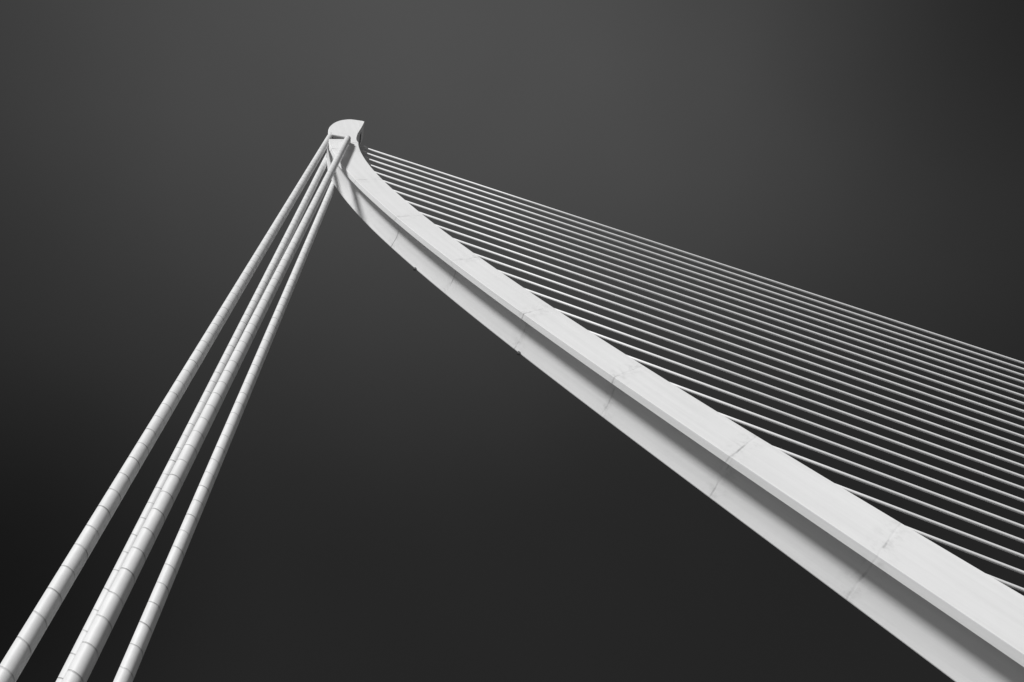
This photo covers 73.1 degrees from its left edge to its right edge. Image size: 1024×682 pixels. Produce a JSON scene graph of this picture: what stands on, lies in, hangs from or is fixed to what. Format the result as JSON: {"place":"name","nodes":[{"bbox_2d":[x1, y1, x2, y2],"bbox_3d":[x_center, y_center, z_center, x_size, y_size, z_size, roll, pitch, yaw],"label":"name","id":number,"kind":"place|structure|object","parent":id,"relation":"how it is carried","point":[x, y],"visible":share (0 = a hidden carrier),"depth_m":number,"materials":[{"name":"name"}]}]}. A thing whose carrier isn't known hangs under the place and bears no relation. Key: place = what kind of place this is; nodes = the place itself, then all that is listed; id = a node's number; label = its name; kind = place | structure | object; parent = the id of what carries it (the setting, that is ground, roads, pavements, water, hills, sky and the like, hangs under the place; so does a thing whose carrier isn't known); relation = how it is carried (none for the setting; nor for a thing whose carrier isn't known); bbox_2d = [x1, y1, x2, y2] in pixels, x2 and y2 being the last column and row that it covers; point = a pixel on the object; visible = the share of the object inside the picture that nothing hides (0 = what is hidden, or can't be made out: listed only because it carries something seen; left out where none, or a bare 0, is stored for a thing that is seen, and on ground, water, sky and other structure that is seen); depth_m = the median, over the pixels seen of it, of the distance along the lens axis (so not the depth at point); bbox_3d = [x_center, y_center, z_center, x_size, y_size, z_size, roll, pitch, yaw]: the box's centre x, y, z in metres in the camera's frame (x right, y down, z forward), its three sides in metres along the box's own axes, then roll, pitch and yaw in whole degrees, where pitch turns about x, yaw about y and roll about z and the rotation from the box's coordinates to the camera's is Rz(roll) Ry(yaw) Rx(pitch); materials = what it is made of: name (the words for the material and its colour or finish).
{"place":"outdoors","nodes":[
{"label":"outdoors","id":0,"kind":"place"},
{"bbox_2d":[0,0,1023,681],"label":"sky","id":1,"kind":"structure","parent":0,"point":[399,493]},
{"label":"ground","id":2,"kind":"structure","parent":0,"visible":0},
{"bbox_2d":[62,135,350,681],"bbox_3d":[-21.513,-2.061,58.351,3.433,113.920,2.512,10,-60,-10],"label":"backstay cable","id":3,"kind":"object","parent":2,"relation":"on","point":[83,663],"visible":1,"depth_m":40.73,"materials":[{"name":"metal"}]},
{"bbox_2d":[113,181,335,681],"bbox_3d":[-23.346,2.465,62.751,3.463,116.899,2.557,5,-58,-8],"label":"backstay cable","id":4,"kind":"object","parent":2,"relation":"on","point":[133,656],"visible":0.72,"depth_m":49.39,"materials":[{"name":"metal"}]},
{"bbox_2d":[326,119,1023,681],"bbox_3d":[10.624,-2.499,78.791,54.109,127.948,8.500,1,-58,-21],"label":"bridge pylon","id":5,"kind":"object","parent":2,"relation":"on","point":[952,617],"visible":0.94,"depth_m":57.86,"materials":[{"name":"white paint"}]},
{"bbox_2d":[0,132,332,681],"bbox_3d":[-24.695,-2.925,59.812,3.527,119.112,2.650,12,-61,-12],"label":"backstay cable","id":6,"kind":"object","parent":5,"relation":"attached to","point":[24,645],"visible":0.94,"depth_m":40.55,"materials":[{"name":"metal"}]},
{"bbox_2d":[56,153,326,681],"bbox_3d":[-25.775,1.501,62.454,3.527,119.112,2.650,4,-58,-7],"label":"backstay cable","id":7,"kind":"object","parent":5,"relation":"attached to","point":[256,298],"visible":0.66,"depth_m":56.97,"materials":[{"name":"metal"}]},
{"bbox_2d":[359,144,1023,363],"bbox_3d":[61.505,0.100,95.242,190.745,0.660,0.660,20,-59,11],"label":"stay cable","id":8,"kind":"object","parent":5,"relation":"attached to","point":[363,147],"visible":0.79,"depth_m":102.20,"materials":[{"name":"metal"}]},
{"bbox_2d":[360,149,1023,370],"bbox_3d":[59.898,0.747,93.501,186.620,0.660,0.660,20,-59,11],"label":"stay cable","id":9,"kind":"object","parent":5,"relation":"attached to","point":[777,288],"visible":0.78,"depth_m":100.17,"materials":[{"name":"metal"}]},
{"bbox_2d":[363,155,1023,376],"bbox_3d":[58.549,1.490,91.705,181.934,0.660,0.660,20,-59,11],"label":"stay cable","id":10,"kind":"object","parent":5,"relation":"attached to","point":[771,292],"visible":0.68,"depth_m":98.12,"materials":[{"name":"metal"}]},
{"bbox_2d":[367,162,1023,382],"bbox_3d":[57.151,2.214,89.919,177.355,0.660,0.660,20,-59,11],"label":"stay cable","id":11,"kind":"object","parent":5,"relation":"attached to","point":[774,299],"visible":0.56,"depth_m":96.07,"materials":[{"name":"metal"}]},
{"bbox_2d":[376,172,1023,389],"bbox_3d":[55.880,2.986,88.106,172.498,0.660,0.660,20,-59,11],"label":"stay cable","id":12,"kind":"object","parent":5,"relation":"attached to","point":[794,312],"visible":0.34,"depth_m":93.94,"materials":[{"name":"metal"}]},
{"bbox_2d":[383,180,1023,396],"bbox_3d":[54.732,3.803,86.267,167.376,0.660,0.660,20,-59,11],"label":"stay cable","id":13,"kind":"object","parent":5,"relation":"attached to","point":[768,310],"visible":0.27,"depth_m":91.99,"materials":[{"name":"metal"}]},
{"bbox_2d":[394,190,1023,404],"bbox_3d":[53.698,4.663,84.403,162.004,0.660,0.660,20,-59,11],"label":"stay cable","id":14,"kind":"object","parent":5,"relation":"attached to","point":[759,314],"visible":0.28,"depth_m":89.86,"materials":[{"name":"metal"}]},
{"bbox_2d":[407,201,1023,412],"bbox_3d":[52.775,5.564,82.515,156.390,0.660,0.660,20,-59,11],"label":"stay cable","id":15,"kind":"object","parent":5,"relation":"attached to","point":[759,321],"visible":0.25,"depth_m":87.79,"materials":[{"name":"metal"}]},
{"bbox_2d":[420,212,1023,420],"bbox_3d":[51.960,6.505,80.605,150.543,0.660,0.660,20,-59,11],"label":"stay cable","id":16,"kind":"object","parent":5,"relation":"attached to","point":[760,329],"visible":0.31,"depth_m":85.67,"materials":[{"name":"metal"}]},
{"bbox_2d":[435,224,1023,428],"bbox_3d":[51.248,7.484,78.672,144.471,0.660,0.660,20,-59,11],"label":"stay cable","id":17,"kind":"object","parent":5,"relation":"attached to","point":[764,338],"visible":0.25,"depth_m":83.55,"materials":[{"name":"metal"}]},
{"bbox_2d":[454,238,1023,437],"bbox_3d":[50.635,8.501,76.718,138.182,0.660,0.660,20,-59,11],"label":"stay cable","id":18,"kind":"object","parent":5,"relation":"attached to","point":[768,348],"visible":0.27,"depth_m":81.41,"materials":[{"name":"metal"}]},
{"bbox_2d":[474,253,1023,447],"bbox_3d":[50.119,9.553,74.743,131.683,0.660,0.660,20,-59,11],"label":"stay cable","id":19,"kind":"object","parent":5,"relation":"attached to","point":[775,359],"visible":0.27,"depth_m":79.23,"materials":[{"name":"metal"}]},
{"bbox_2d":[498,270,1023,457],"bbox_3d":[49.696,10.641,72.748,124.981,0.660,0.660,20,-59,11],"label":"stay cable","id":20,"kind":"object","parent":5,"relation":"attached to","point":[784,371],"visible":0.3,"depth_m":77.04,"materials":[{"name":"metal"}]},
{"bbox_2d":[525,288,1023,467],"bbox_3d":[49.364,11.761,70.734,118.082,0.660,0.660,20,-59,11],"label":"stay cable","id":21,"kind":"object","parent":5,"relation":"attached to","point":[796,385],"visible":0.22,"depth_m":74.84,"materials":[{"name":"metal"}]},
{"bbox_2d":[555,308,1023,478],"bbox_3d":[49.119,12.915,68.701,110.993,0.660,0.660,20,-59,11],"label":"stay cable","id":22,"kind":"object","parent":5,"relation":"attached to","point":[808,400],"visible":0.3,"depth_m":72.62,"materials":[{"name":"metal"}]},
{"bbox_2d":[588,330,1023,489],"bbox_3d":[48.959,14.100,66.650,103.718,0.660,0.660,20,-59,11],"label":"stay cable","id":23,"kind":"object","parent":5,"relation":"attached to","point":[821,415],"visible":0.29,"depth_m":70.41,"materials":[{"name":"metal"}]},
{"bbox_2d":[627,355,1023,501],"bbox_3d":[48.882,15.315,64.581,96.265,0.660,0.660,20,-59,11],"label":"stay cable","id":24,"kind":"object","parent":5,"relation":"attached to","point":[838,433],"visible":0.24,"depth_m":68.13,"materials":[{"name":"metal"}]},
{"bbox_2d":[670,382,1023,514],"bbox_3d":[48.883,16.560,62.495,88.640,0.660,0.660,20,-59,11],"label":"stay cable","id":25,"kind":"object","parent":5,"relation":"attached to","point":[857,452],"visible":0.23,"depth_m":65.87,"materials":[{"name":"metal"}]},
{"bbox_2d":[718,412,1023,528],"bbox_3d":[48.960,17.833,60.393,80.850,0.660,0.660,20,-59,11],"label":"stay cable","id":26,"kind":"object","parent":5,"relation":"attached to","point":[880,473],"visible":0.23,"depth_m":63.56,"materials":[{"name":"metal"}]},
{"bbox_2d":[774,446,1023,542],"bbox_3d":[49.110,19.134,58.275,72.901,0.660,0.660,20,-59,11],"label":"stay cable","id":27,"kind":"object","parent":5,"relation":"attached to","point":[905,497],"visible":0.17,"depth_m":61.24,"materials":[{"name":"metal"}]},
{"bbox_2d":[837,484,1023,557],"bbox_3d":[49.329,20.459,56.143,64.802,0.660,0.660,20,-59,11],"label":"stay cable","id":28,"kind":"object","parent":5,"relation":"attached to","point":[936,523],"visible":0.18,"depth_m":58.88,"materials":[{"name":"metal"}]},
{"bbox_2d":[907,526,1023,574],"bbox_3d":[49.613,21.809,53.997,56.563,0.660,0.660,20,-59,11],"label":"stay cable","id":29,"kind":"object","parent":5,"relation":"attached to","point":[970,552],"visible":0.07,"depth_m":56.49,"materials":[{"name":"metal"}]},
{"bbox_2d":[987,574,1023,591],"bbox_3d":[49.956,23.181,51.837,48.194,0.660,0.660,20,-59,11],"label":"stay cable","id":30,"kind":"object","parent":5,"relation":"attached to","point":[1006,583],"visible":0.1,"depth_m":54.08,"materials":[{"name":"metal"}]}
]}

